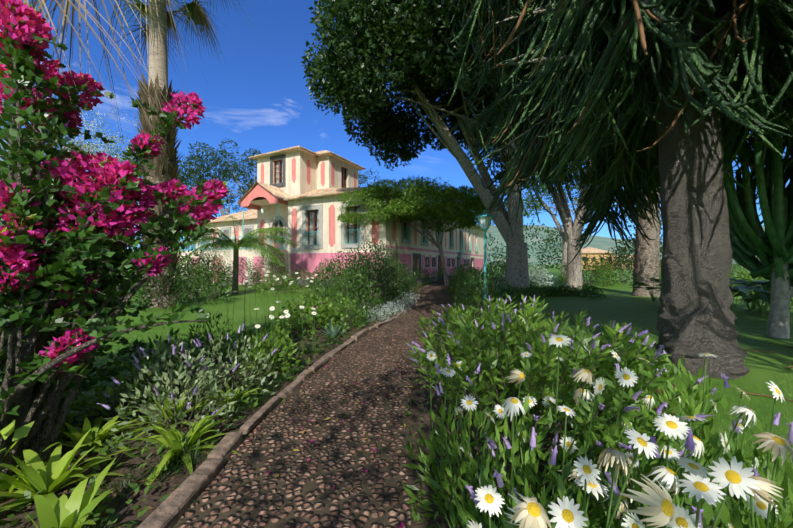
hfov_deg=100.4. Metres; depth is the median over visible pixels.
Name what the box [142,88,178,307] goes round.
tall palm trunk
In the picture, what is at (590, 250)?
distant buildings roof
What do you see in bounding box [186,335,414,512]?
path edge tufts
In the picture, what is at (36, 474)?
lime plant leaf
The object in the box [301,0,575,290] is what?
big tree
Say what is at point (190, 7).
tall palm fronds
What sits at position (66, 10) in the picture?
dead palm fronds
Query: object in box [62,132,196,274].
tree crown
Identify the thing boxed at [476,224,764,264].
distant hillside
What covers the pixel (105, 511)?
plant mulch
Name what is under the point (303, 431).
path litter leaves
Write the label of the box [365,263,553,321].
silver plant leaf
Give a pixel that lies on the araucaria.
(740, 96)
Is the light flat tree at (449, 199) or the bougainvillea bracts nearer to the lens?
the bougainvillea bracts
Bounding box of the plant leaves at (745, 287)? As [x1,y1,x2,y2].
[631,275,792,302]
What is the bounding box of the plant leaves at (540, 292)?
[26,246,792,527]
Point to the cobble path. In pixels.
(246, 490)
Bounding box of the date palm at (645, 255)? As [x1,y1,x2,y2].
[584,140,659,296]
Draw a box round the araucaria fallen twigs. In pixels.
[636,344,792,413]
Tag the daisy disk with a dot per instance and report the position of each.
(534, 509)
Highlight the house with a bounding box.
[177,147,483,285]
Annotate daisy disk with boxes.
[224,271,785,527]
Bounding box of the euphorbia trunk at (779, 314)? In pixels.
[767,260,792,338]
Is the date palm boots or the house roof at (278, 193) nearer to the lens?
the date palm boots
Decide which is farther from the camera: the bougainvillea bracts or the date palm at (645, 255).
the date palm at (645, 255)
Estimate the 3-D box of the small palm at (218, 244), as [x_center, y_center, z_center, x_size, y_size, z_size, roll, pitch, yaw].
[-8.065,-0.275,16.773,5.978,3.800,5.197,0,0,-42]
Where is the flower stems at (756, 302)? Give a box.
[224,232,792,527]
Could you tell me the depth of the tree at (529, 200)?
39.56 m
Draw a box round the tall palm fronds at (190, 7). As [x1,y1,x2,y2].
[105,0,241,60]
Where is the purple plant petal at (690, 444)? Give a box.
[97,285,792,527]
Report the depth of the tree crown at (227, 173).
42.74 m
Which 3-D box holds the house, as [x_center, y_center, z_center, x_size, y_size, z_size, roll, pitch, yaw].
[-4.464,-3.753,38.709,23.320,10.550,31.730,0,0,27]
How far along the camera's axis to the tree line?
98.53 m
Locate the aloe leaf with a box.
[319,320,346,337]
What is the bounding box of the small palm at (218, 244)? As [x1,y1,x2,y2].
[178,216,298,293]
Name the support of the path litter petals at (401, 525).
on the cobble path
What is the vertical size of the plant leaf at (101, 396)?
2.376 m
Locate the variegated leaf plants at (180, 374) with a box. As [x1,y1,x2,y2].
[103,334,277,460]
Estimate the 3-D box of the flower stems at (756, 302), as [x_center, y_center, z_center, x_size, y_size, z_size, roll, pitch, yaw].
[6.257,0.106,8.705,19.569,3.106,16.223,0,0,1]
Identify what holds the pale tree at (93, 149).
on the lawn at (620, 304)
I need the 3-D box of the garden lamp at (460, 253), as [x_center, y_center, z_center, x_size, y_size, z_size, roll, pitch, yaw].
[5.289,0.172,27.408,0.589,2.700,0.680,0,0,1]
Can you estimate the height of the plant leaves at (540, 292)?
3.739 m
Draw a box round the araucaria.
[445,0,792,379]
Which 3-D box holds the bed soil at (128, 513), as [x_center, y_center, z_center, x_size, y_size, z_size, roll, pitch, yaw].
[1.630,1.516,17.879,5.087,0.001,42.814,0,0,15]
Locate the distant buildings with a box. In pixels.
[581,253,660,269]
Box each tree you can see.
[0,85,138,204]
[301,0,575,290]
[337,176,507,285]
[358,168,378,186]
[484,96,601,288]
[505,170,660,275]
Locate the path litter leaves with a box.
[275,315,431,491]
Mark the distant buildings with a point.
(591, 255)
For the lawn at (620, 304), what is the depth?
7.45 m
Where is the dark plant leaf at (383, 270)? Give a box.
[37,238,660,527]
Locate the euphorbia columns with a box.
[723,107,792,290]
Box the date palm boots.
[632,189,661,286]
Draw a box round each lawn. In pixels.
[54,265,792,527]
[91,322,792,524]
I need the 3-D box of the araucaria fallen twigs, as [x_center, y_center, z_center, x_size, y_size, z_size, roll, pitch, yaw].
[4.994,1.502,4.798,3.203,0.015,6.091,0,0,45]
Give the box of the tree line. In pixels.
[123,214,662,269]
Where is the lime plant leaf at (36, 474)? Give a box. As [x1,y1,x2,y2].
[0,301,667,527]
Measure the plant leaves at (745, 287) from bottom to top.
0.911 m
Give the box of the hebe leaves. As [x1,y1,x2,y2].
[401,294,792,527]
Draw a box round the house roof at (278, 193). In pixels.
[209,146,488,231]
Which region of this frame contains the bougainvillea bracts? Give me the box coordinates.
[0,0,227,371]
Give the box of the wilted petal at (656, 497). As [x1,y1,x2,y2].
[490,350,792,527]
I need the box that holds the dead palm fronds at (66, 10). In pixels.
[3,0,265,176]
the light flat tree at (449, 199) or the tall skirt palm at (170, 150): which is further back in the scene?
the light flat tree at (449, 199)
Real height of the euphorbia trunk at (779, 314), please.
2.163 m
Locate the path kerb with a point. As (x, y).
(170, 510)
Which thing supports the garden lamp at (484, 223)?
on the bed soil at (410, 421)
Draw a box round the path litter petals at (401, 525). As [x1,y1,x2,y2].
[220,316,438,527]
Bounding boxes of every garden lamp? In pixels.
[457,251,463,264]
[475,210,494,306]
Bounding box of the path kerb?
[137,284,437,527]
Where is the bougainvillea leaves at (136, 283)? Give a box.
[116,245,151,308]
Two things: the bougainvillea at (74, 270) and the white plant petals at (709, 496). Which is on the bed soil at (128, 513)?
the bougainvillea at (74, 270)
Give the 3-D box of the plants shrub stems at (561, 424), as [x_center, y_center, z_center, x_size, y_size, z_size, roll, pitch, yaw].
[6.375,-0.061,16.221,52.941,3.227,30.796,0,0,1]
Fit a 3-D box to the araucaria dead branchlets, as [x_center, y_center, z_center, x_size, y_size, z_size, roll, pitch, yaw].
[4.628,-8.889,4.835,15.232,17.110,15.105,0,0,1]
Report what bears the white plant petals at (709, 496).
attached to the plants shrub stems at (561, 424)
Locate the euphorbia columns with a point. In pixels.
(750, 238)
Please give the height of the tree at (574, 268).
14.831 m
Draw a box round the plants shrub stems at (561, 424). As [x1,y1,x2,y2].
[117,246,761,466]
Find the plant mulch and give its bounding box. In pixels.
[0,286,631,527]
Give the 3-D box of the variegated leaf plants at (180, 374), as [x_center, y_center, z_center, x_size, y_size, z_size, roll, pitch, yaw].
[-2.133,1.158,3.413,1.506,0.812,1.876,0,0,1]
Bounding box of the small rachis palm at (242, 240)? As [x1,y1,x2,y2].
[181,217,295,267]
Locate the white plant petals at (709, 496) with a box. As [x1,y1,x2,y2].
[223,268,784,527]
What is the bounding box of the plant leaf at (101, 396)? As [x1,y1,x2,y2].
[55,255,766,439]
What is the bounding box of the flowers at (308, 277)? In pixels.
[293,265,328,285]
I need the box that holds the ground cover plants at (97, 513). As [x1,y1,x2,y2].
[0,283,646,527]
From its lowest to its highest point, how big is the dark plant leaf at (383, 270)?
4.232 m
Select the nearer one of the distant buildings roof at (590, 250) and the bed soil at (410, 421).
the bed soil at (410, 421)
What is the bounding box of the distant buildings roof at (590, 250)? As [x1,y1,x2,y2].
[581,247,661,259]
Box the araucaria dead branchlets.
[459,0,792,246]
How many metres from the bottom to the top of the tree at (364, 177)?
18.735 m
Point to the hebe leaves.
(537, 357)
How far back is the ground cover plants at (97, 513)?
2.64 m
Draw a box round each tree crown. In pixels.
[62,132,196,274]
[177,138,260,216]
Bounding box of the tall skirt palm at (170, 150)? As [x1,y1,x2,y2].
[112,0,223,296]
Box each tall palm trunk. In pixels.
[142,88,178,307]
[149,0,167,91]
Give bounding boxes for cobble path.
[172,277,491,527]
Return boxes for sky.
[0,0,789,250]
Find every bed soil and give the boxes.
[0,279,463,527]
[405,278,650,527]
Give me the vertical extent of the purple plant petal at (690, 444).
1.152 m
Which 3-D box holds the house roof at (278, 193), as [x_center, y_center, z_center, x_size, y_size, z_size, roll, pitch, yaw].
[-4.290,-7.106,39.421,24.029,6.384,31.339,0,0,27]
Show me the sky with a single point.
(265, 106)
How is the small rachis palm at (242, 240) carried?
on the small palm at (218, 244)
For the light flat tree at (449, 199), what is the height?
7.117 m
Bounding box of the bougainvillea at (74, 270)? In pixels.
[0,7,226,475]

